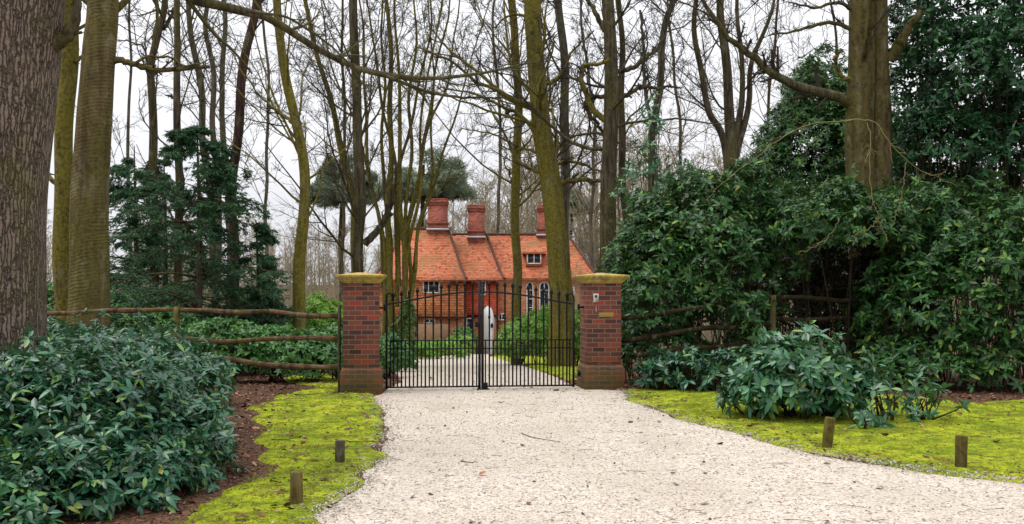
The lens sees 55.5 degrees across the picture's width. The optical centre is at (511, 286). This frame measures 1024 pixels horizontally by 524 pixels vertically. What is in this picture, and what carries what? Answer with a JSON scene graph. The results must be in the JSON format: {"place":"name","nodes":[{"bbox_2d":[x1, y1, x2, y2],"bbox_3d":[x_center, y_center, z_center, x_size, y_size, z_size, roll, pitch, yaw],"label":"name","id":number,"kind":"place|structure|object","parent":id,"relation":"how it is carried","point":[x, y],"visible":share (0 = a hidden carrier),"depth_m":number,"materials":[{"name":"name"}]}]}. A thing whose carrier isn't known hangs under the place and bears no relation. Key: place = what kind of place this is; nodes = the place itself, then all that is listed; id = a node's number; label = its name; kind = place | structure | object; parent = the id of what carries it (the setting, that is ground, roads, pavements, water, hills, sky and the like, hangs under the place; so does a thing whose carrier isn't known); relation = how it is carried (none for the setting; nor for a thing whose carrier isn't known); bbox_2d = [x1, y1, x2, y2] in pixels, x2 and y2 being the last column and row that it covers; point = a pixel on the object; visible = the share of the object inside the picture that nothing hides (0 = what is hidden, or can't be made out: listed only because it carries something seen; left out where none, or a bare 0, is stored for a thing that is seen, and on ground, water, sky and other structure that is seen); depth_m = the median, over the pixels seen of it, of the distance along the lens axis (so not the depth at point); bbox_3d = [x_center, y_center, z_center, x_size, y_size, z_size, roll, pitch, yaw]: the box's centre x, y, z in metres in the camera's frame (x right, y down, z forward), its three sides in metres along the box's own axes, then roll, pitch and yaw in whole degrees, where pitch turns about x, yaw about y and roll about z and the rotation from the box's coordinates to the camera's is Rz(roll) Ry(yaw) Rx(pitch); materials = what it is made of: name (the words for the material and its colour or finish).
{"place":"outdoors","nodes":[
{"label":"outdoors","id":0,"kind":"place"},
{"bbox_2d":[10,285,1023,523],"bbox_3d":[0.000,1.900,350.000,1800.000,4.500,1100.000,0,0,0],"label":"ground","id":1,"kind":"structure","parent":0,"point":[199,498],"depth_m":9.97,"materials":[{"name":"brown soil"}]},
{"bbox_2d":[0,476,51,523],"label":"rhododendron bush","id":2,"kind":"object","parent":1,"relation":"on","point":[25,508],"visible":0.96,"depth_m":6.48,"materials":[{"name":"green plant"}]},
{"bbox_2d":[49,0,143,322],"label":"beech tree","id":3,"kind":"object","parent":1,"relation":"on","point":[60,181],"visible":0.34,"depth_m":18.88,"materials":[{"name":"brown plant"}]},
{"bbox_2d":[47,146,196,324],"bbox_3d":[-9.448,-0.447,24.374,4.956,6.054,5.239,0,0,0],"label":"conifer tree","id":4,"kind":"object","parent":1,"relation":"on","point":[118,190],"visible":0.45,"depth_m":23.66,"materials":[{"name":"green plant"}]},
{"bbox_2d":[47,281,200,337],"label":"rhododendron bush","id":5,"kind":"object","parent":1,"relation":"on","point":[184,321],"visible":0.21,"depth_m":18.99,"materials":[{"name":"green plant"}]},
{"bbox_2d":[0,309,250,523],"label":"rhododendron bush","id":6,"kind":"object","parent":1,"relation":"on","point":[103,441],"visible":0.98,"depth_m":7.63,"materials":[{"name":"green plant"}]},
{"bbox_2d":[66,0,217,335],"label":"beech tree","id":7,"kind":"object","parent":1,"relation":"on","point":[89,277],"visible":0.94,"depth_m":17.75,"materials":[{"name":"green plant"}]},
{"bbox_2d":[47,308,237,410],"bbox_3d":[-5.862,0.977,12.799,3.133,1.436,4.368,0,0,43],"label":"rhododendron bush","id":8,"kind":"object","parent":1,"relation":"on","point":[228,374],"visible":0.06,"depth_m":13.18,"materials":[{"name":"green plant"}]},
{"bbox_2d":[74,0,210,289],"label":"bare tree","id":9,"kind":"object","parent":1,"relation":"on","point":[128,107],"visible":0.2,"depth_m":43.92,"materials":[{"name":"brown plant"}]},
{"bbox_2d":[117,0,248,286],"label":"bare tree","id":10,"kind":"object","parent":1,"relation":"on","point":[153,146],"visible":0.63,"depth_m":25.91,"materials":[{"name":"brown plant"}]},
{"bbox_2d":[130,0,235,315],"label":"bare tree","id":11,"kind":"object","parent":1,"relation":"on","point":[201,91],"visible":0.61,"depth_m":33.84,"materials":[{"name":"brown plant"}]},
{"bbox_2d":[110,158,256,307],"bbox_3d":[-9.725,-0.292,26.921,5.094,6.807,5.080,0,0,-39],"label":"conifer tree","id":12,"kind":"object","parent":1,"relation":"on","point":[161,166],"visible":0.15,"depth_m":26.69,"materials":[{"name":"green plant"}]},
{"bbox_2d":[126,0,260,303],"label":"bare tree","id":13,"kind":"object","parent":1,"relation":"on","point":[176,110],"visible":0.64,"depth_m":24.91,"materials":[{"name":"brown plant"}]},
{"bbox_2d":[47,305,340,391],"bbox_3d":[-5.735,1.049,16.241,6.383,1.518,0.290,0,0,16],"label":"split rail fence","id":14,"kind":"object","parent":1,"relation":"on","point":[177,311],"visible":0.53,"depth_m":15.77,"materials":[{"name":"brown wood"}]},
{"bbox_2d":[129,0,265,291],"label":"bare tree","id":15,"kind":"object","parent":1,"relation":"on","point":[213,90],"visible":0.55,"depth_m":35.93,"materials":[{"name":"brown plant"}]},
{"bbox_2d":[109,123,329,374],"bbox_3d":[-6.828,-0.503,21.232,5.772,6.067,5.845,0,0,-37],"label":"conifer tree","id":16,"kind":"object","parent":1,"relation":"on","point":[204,210],"visible":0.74,"depth_m":20.71,"materials":[{"name":"green plant"}]},
{"bbox_2d":[150,0,289,292],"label":"bare tree","id":17,"kind":"object","parent":1,"relation":"on","point":[221,84],"visible":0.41,"depth_m":36.98,"materials":[{"name":"brown plant"}]},
{"bbox_2d":[136,0,348,254],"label":"bare tree","id":18,"kind":"object","parent":1,"relation":"on","point":[266,182],"visible":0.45,"depth_m":47.90,"materials":[{"name":"brown plant"}]},
{"bbox_2d":[171,315,331,382],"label":"rhododendron bush","id":19,"kind":"object","parent":1,"relation":"on","point":[234,328],"visible":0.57,"depth_m":17.17,"materials":[{"name":"green plant"}]},
{"bbox_2d":[228,0,289,370],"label":"pine tree","id":20,"kind":"object","parent":1,"relation":"on","point":[240,84],"visible":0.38,"depth_m":23.85,"materials":[{"name":"brown plant"}]},
{"bbox_2d":[202,220,321,374],"bbox_3d":[-5.723,0.388,22.269,3.282,3.787,3.280,0,0,14],"label":"conifer tree","id":21,"kind":"object","parent":1,"relation":"on","point":[269,262],"visible":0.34,"depth_m":21.75,"materials":[{"name":"green plant"}]},
{"bbox_2d":[0,0,559,355],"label":"oak tree","id":22,"kind":"object","parent":1,"relation":"on","point":[37,37],"visible":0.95,"depth_m":9.79,"materials":[{"name":"brown plant"}]},
{"bbox_2d":[178,372,388,523],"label":"moss verge","id":23,"kind":"structure","parent":1,"relation":"on","point":[329,420],"depth_m":9.39,"materials":[{"name":"green plant"}]},
{"bbox_2d":[335,437,394,441],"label":"fallen twig","id":24,"kind":"object","parent":23,"relation":"on","point":[365,441],"visible":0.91,"depth_m":10.04,"materials":[{"name":"brown wood"}]},
{"bbox_2d":[205,0,367,374],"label":"bare tree","id":25,"kind":"object","parent":1,"relation":"on","point":[303,201],"visible":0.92,"depth_m":21.94,"materials":[{"name":"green plant"}]},
{"bbox_2d":[290,470,302,503],"bbox_3d":[-1.615,1.578,7.290,0.101,0.385,0.100,0,0,0],"label":"wooden bollard","id":26,"kind":"object","parent":1,"relation":"on","point":[296,486],"visible":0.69,"depth_m":7.25,"materials":[{"name":"brown wood"}]},
{"bbox_2d":[270,318,342,381],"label":"rhododendron bush","id":27,"kind":"object","parent":1,"relation":"on","point":[331,330],"visible":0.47,"depth_m":16.89,"materials":[{"name":"green plant"}]},
{"bbox_2d":[285,290,342,371],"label":"laurel bush","id":28,"kind":"object","parent":1,"relation":"on","point":[316,302],"visible":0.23,"depth_m":23.69,"materials":[{"name":"green plant"}]},
{"bbox_2d":[232,0,411,308],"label":"bare tree","id":29,"kind":"object","parent":1,"relation":"on","point":[343,225],"visible":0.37,"depth_m":39.92,"materials":[{"name":"brown plant"}]},
{"bbox_2d":[246,0,410,272],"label":"bare tree","id":30,"kind":"object","parent":1,"relation":"on","point":[323,77],"visible":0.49,"depth_m":29.79,"materials":[{"name":"brown plant"}]},
{"bbox_2d":[295,154,379,273],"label":"scots pine","id":31,"kind":"object","parent":1,"relation":"on","point":[325,187],"visible":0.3,"depth_m":82.65,"materials":[{"name":"green plant"}]},
{"bbox_2d":[335,440,344,462],"bbox_3d":[-1.589,1.594,8.983,0.094,0.352,0.092,0,0,0],"label":"wooden bollard","id":32,"kind":"object","parent":1,"relation":"on","point":[339,451],"visible":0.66,"depth_m":8.95,"materials":[{"name":"brown wood"}]},
{"bbox_2d":[264,0,432,272],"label":"bare tree","id":33,"kind":"object","parent":1,"relation":"on","point":[359,214],"visible":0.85,"depth_m":26.92,"materials":[{"name":"brown plant"}]},
{"bbox_2d":[335,272,386,393],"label":"brick pier","id":34,"kind":"structure","parent":1,"relation":"on","point":[361,371],"depth_m":14.98,"materials":[{"name":"brick"}]},
{"bbox_2d":[386,280,480,388],"bbox_3d":[-1.248,0.769,15.453,1.510,1.763,0.082,0,0,-6],"label":"iron gate leaf","id":35,"kind":"object","parent":34,"relation":"attached to","point":[478,324],"visible":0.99,"depth_m":15.47,"materials":[{"name":"black metal"}]},
{"bbox_2d":[268,0,505,363],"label":"coppice tree","id":36,"kind":"object","parent":1,"relation":"on","point":[403,229],"visible":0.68,"depth_m":29.05,"materials":[{"name":"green plant"}]},
{"bbox_2d":[380,331,418,377],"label":"rhododendron bush","id":37,"kind":"object","parent":1,"relation":"on","point":[383,350],"visible":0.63,"depth_m":19.94,"materials":[{"name":"green plant"}]},
{"bbox_2d":[383,296,418,366],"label":"ivy","id":38,"kind":"object","parent":1,"relation":"on","point":[413,317],"visible":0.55,"depth_m":28.05,"materials":[{"name":"green plant"}]},
{"bbox_2d":[373,146,477,226],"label":"scots pine","id":39,"kind":"object","parent":1,"relation":"on","point":[464,192],"visible":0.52,"depth_m":78.86,"materials":[{"name":"green plant"}]},
{"bbox_2d":[412,324,447,354],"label":"garden wall","id":40,"kind":"structure","parent":1,"relation":"on","point":[421,331],"depth_m":55.00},
{"bbox_2d":[414,339,471,358],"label":"garden hedge","id":41,"kind":"object","parent":1,"relation":"on","point":[427,350],"visible":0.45,"depth_m":41.39,"materials":[{"name":"green plant"}]},
{"bbox_2d":[442,335,475,356],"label":"garden bush","id":42,"kind":"object","parent":1,"relation":"on","point":[453,337],"visible":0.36,"depth_m":45.77,"materials":[{"name":"green plant"}]},
{"bbox_2d":[450,326,477,347],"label":"garden bush","id":43,"kind":"object","parent":1,"relation":"on","point":[469,332],"visible":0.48,"depth_m":54.78,"materials":[{"name":"green plant"}]},
{"bbox_2d":[47,252,910,361],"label":"undergrowth","id":44,"kind":"object","parent":1,"relation":"on","point":[706,334],"visible":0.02,"depth_m":37.83,"materials":[{"name":"green plant"}]},
{"bbox_2d":[375,198,594,353],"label":"tile hung house","id":45,"kind":"structure","parent":1,"relation":"on","point":[476,252],"depth_m":60.42,"materials":[{"name":"ceramic"}]},
{"bbox_2d":[424,318,434,322],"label":"window","id":46,"kind":"structure","parent":45,"relation":"in","point":[428,320],"depth_m":58.64,"materials":[{"name":"white paint"}]},
{"bbox_2d":[423,282,439,292],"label":"window","id":47,"kind":"structure","parent":45,"relation":"in","point":[428,284],"depth_m":58.34,"materials":[{"name":"white paint"}]},
{"bbox_2d":[466,318,471,328],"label":"window","id":48,"kind":"structure","parent":45,"relation":"in","point":[468,320],"depth_m":59.80,"materials":[{"name":"white paint"}]},
{"bbox_2d":[498,313,503,319],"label":"window","id":49,"kind":"structure","parent":45,"relation":"in","point":[501,317],"depth_m":60.37,"materials":[{"name":"white paint"}]},
{"bbox_2d":[526,282,533,314],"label":"window","id":50,"kind":"structure","parent":45,"relation":"in","point":[531,291],"depth_m":60.31,"materials":[{"name":"white paint"}]},
{"bbox_2d":[527,254,540,263],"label":"window","id":51,"kind":"structure","parent":45,"relation":"in","point":[531,258],"depth_m":60.86,"materials":[{"name":"white paint"}]},
{"bbox_2d":[539,281,548,309],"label":"window","id":52,"kind":"structure","parent":45,"relation":"in","point":[545,284],"depth_m":60.37,"materials":[{"name":"white paint"}]},
{"bbox_2d":[421,0,572,232],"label":"bare tree","id":53,"kind":"object","parent":1,"relation":"on","point":[492,17],"visible":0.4,"depth_m":69.86,"materials":[{"name":"brown plant"}]},
{"bbox_2d":[3,369,1023,523],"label":"leaf litter","id":54,"kind":"object","parent":1,"relation":"on","point":[178,493],"visible":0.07,"depth_m":12.06,"materials":[{"name":"brown plant"}]},
{"bbox_2d":[396,0,632,364],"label":"bare tree","id":55,"kind":"object","parent":1,"relation":"on","point":[515,181],"visible":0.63,"depth_m":30.90,"materials":[{"name":"brown plant"}]},
{"bbox_2d":[410,0,631,366],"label":"beech tree","id":56,"kind":"object","parent":1,"relation":"on","point":[547,148],"visible":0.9,"depth_m":27.78,"materials":[{"name":"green plant"}]},
{"bbox_2d":[46,99,1023,337],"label":"wood","id":57,"kind":"object","parent":1,"relation":"on","point":[582,238],"visible":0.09,"depth_m":95.90,"materials":[{"name":"plant"}]},
{"bbox_2d":[491,355,579,379],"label":"moss verge","id":58,"kind":"structure","parent":1,"relation":"on","point":[553,369],"depth_m":26.52,"materials":[{"name":"green plant"}]},
{"bbox_2d":[492,303,579,364],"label":"laurel hedge","id":59,"kind":"object","parent":1,"relation":"on","point":[532,328],"visible":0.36,"depth_m":29.57,"materials":[{"name":"green plant"}]},
{"bbox_2d":[486,0,645,256],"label":"bare tree","id":60,"kind":"object","parent":1,"relation":"on","point":[564,119],"visible":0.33,"depth_m":32.85,"materials":[{"name":"brown plant"}]},
{"bbox_2d":[485,0,671,268],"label":"bare tree","id":61,"kind":"object","parent":1,"relation":"on","point":[593,176],"visible":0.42,"depth_m":67.89,"materials":[{"name":"brown plant"}]},
{"bbox_2d":[569,188,599,234],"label":"tree","id":62,"kind":"object","parent":1,"relation":"on","point":[576,206],"visible":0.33,"depth_m":93.13,"materials":[{"name":"green plant"}]},
{"bbox_2d":[455,0,744,271],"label":"oak tree","id":63,"kind":"object","parent":1,"relation":"on","point":[612,98],"visible":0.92,"depth_m":26.84,"materials":[{"name":"brown plant"}]},
{"bbox_2d":[572,273,629,389],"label":"brick pier","id":64,"kind":"structure","parent":1,"relation":"on","point":[600,366],"depth_m":15.55,"materials":[{"name":"brick"}]},
{"bbox_2d":[481,280,574,387],"bbox_3d":[0.259,0.754,15.635,1.510,1.733,0.059,0,0,-6],"label":"iron gate leaf","id":65,"kind":"object","parent":64,"relation":"attached to","point":[528,321],"visible":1,"depth_m":15.62,"materials":[{"name":"black metal"}]},
{"bbox_2d":[522,0,698,363],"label":"bare tree","id":66,"kind":"object","parent":1,"relation":"on","point":[622,137],"visible":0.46,"depth_m":31.91,"materials":[{"name":"brown plant"}]},
{"bbox_2d":[609,91,703,376],"bbox_3d":[3.071,-1.113,20.547,2.101,6.124,1.474,0,0,0],"label":"laurel sapling","id":67,"kind":"object","parent":1,"relation":"on","point":[652,167],"visible":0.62,"depth_m":20.55,"materials":[{"name":"green plant"}]},
{"bbox_2d":[627,345,685,390],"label":"rhododendron seedling","id":68,"kind":"object","parent":1,"relation":"on","point":[649,378],"visible":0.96,"depth_m":15.22,"materials":[{"name":"green plant"}]},
{"bbox_2d":[598,0,717,345],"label":"bare tree","id":69,"kind":"object","parent":1,"relation":"on","point":[661,76],"visible":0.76,"depth_m":29.89,"materials":[{"name":"brown plant"}]},
{"bbox_2d":[585,0,757,339],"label":"bare tree","id":70,"kind":"object","parent":1,"relation":"on","point":[706,105],"visible":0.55,"depth_m":32.99,"materials":[{"name":"brown plant"}]},
{"bbox_2d":[667,343,712,390],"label":"rhododendron seedling","id":71,"kind":"object","parent":1,"relation":"on","point":[688,382],"visible":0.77,"depth_m":15.07,"materials":[{"name":"green plant"}]},
{"bbox_2d":[594,156,817,380],"bbox_3d":[3.511,-0.290,17.641,4.441,4.214,3.622,0,0,0],"label":"rhododendron bush","id":72,"kind":"object","parent":1,"relation":"on","point":[678,246],"visible":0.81,"depth_m":17.09,"materials":[{"name":"green plant"}]},
{"bbox_2d":[578,0,843,198],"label":"bare tree","id":73,"kind":"object","parent":1,"relation":"on","point":[673,57],"visible":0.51,"depth_m":43.95,"materials":[{"name":"brown plant"}]},
{"bbox_2d":[690,347,739,391],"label":"rhododendron seedling","id":74,"kind":"object","parent":1,"relation":"on","point":[724,355],"visible":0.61,"depth_m":14.95,"materials":[{"name":"green plant"}]},
{"bbox_2d":[633,0,803,349],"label":"oak tree","id":75,"kind":"object","parent":1,"relation":"on","point":[735,134],"visible":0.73,"depth_m":29.05,"materials":[{"name":"brown plant"}]},
{"bbox_2d":[669,0,824,285],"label":"bare tree","id":76,"kind":"object","parent":1,"relation":"on","point":[769,85],"visible":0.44,"depth_m":44.13,"materials":[{"name":"brown plant"}]},
{"bbox_2d":[622,295,888,380],"bbox_3d":[4.213,0.979,16.630,5.038,1.680,0.279,0,0,-15],"label":"split rail fence","id":77,"kind":"object","parent":1,"relation":"on","point":[774,318],"visible":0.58,"depth_m":16.56,"materials":[{"name":"brown wood"}]},
{"bbox_2d":[666,174,911,373],"bbox_3d":[6.123,-0.222,22.021,5.833,4.620,3.508,0,0,30],"label":"rhododendron bush","id":78,"kind":"object","parent":1,"relation":"on","point":[806,186],"visible":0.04,"depth_m":21.88,"materials":[{"name":"green plant"}]},
{"bbox_2d":[707,320,879,419],"bbox_3d":[3.513,1.056,12.069,2.120,1.281,1.850,0,0,0],"label":"rhododendron bush","id":79,"kind":"object","parent":1,"relation":"on","point":[762,382],"visible":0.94,"depth_m":11.77,"materials":[{"name":"green plant"}]},
{"bbox_2d":[714,0,891,335],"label":"bare tree","id":80,"kind":"object","parent":1,"relation":"on","point":[836,44],"visible":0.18,"depth_m":41.32,"materials":[{"name":"brown plant"}]},
{"bbox_2d":[707,42,916,348],"bbox_3d":[7.851,-2.042,24.237,5.930,8.476,3.889,0,0,0],"label":"holly tree","id":81,"kind":"object","parent":1,"relation":"on","point":[826,138],"visible":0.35,"depth_m":23.70,"materials":[{"name":"green plant"}]},
{"bbox_2d":[701,0,923,371],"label":"beech tree","id":82,"kind":"object","parent":1,"relation":"on","point":[871,54],"visible":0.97,"depth_m":18.78,"materials":[{"name":"brown plant"}]},
{"bbox_2d":[624,386,1023,482],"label":"moss verge","id":83,"kind":"structure","parent":1,"relation":"on","point":[989,445],"depth_m":10.82,"materials":[{"name":"green plant"}]},
{"bbox_2d":[178,390,1013,523],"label":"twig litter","id":84,"kind":"object","parent":83,"relation":"on","point":[644,471],"visible":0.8,"depth_m":8.80,"materials":[{"name":"brown wood"}]},
{"bbox_2d":[169,384,1023,523],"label":"moss blades","id":85,"kind":"object","parent":83,"relation":"on","point":[791,437],"visible":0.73,"depth_m":10.32,"materials":[{"name":"green plant"}]},
{"bbox_2d":[955,435,967,467],"bbox_3d":[3.999,1.548,8.661,0.107,0.444,0.108,1,0,0],"label":"wooden bollard","id":86,"kind":"object","parent":83,"relation":"on","point":[961,445],"visible":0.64,"depth_m":8.62,"materials":[{"name":"brown wood"}]},
{"bbox_2d":[715,229,935,380],"bbox_3d":[6.123,0.344,19.104,2.509,3.143,3.982,0,0,-35],"label":"rhododendron bush","id":87,"kind":"object","parent":1,"relation":"on","point":[816,283],"visible":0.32,"depth_m":18.27,"materials":[{"name":"green plant"}]},
{"bbox_2d":[821,417,835,447],"bbox_3d":[3.179,1.543,9.796,0.107,0.455,0.105,7,0,0],"label":"wooden bollard","id":88,"kind":"object","parent":1,"relation":"on","point":[828,432],"visible":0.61,"depth_m":9.75,"materials":[{"name":"brown wood"}]},
{"bbox_2d":[756,163,980,379],"bbox_3d":[6.412,-0.184,17.425,3.958,3.920,3.422,0,0,0],"label":"rhododendron bush","id":89,"kind":"object","parent":1,"relation":"on","point":[823,210],"visible":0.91,"depth_m":16.64,"materials":[{"name":"green plant"}]},
{"bbox_2d":[823,349,970,428],"bbox_3d":[4.612,1.242,11.644,1.642,0.913,1.717,0,0,0],"label":"rhododendron bush","id":90,"kind":"object","parent":1,"relation":"on","point":[870,419],"visible":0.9,"depth_m":11.57,"materials":[{"name":"green plant"}]},
{"bbox_2d":[834,169,1023,394],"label":"rhododendron bush","id":91,"kind":"object","parent":1,"relation":"on","point":[974,244],"visible":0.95,"depth_m":15.72,"materials":[{"name":"green plant"}]},
{"bbox_2d":[836,8,1022,139],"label":"bare tree","id":92,"kind":"object","parent":1,"relation":"on","point":[889,34],"visible":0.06,"depth_m":37.07,"materials":[{"name":"brown plant"}]},
{"bbox_2d":[888,0,1023,379],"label":"evergreen tree","id":93,"kind":"object","parent":1,"relation":"on","point":[980,130],"visible":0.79,"depth_m":18.93,"materials":[{"name":"green plant"}]},
{"bbox_2d":[46,0,1023,284],"label":"sky","id":94,"kind":"structure","parent":0,"point":[284,147],"materials":[{"name":"white"}]},
{"bbox_2d":[316,354,1023,523],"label":"driveway","id":95,"kind":"structure","parent":0,"point":[646,492],"depth_m":8.47,"materials":[{"name":"beige gravel"}]},
{"bbox_2d":[477,382,488,389],"bbox_3d":[-0.461,1.593,15.455,0.200,0.135,0.070,0,0,-6],"label":"gate stop","id":96,"kind":"object","parent":95,"relation":"on","point":[484,385],"visible":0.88,"depth_m":15.43,"materials":[{"name":"black metal"}]},
{"bbox_2d":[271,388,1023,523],"bbox_3d":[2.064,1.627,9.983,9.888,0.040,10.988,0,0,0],"label":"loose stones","id":97,"kind":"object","parent":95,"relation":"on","point":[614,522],"visible":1,"depth_m":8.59,"materials":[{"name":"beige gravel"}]},
{"bbox_2d":[702,119,955,251],"bbox_3d":[4.965,-1.571,15.212,4.008,2.112,0.534,0,0,0],"label":"dead branch","id":98,"kind":"object","parent":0,"point":[863,166],"visible":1,"depth_m":15.20,"materials":[{"name":"brown wood"}]}
]}

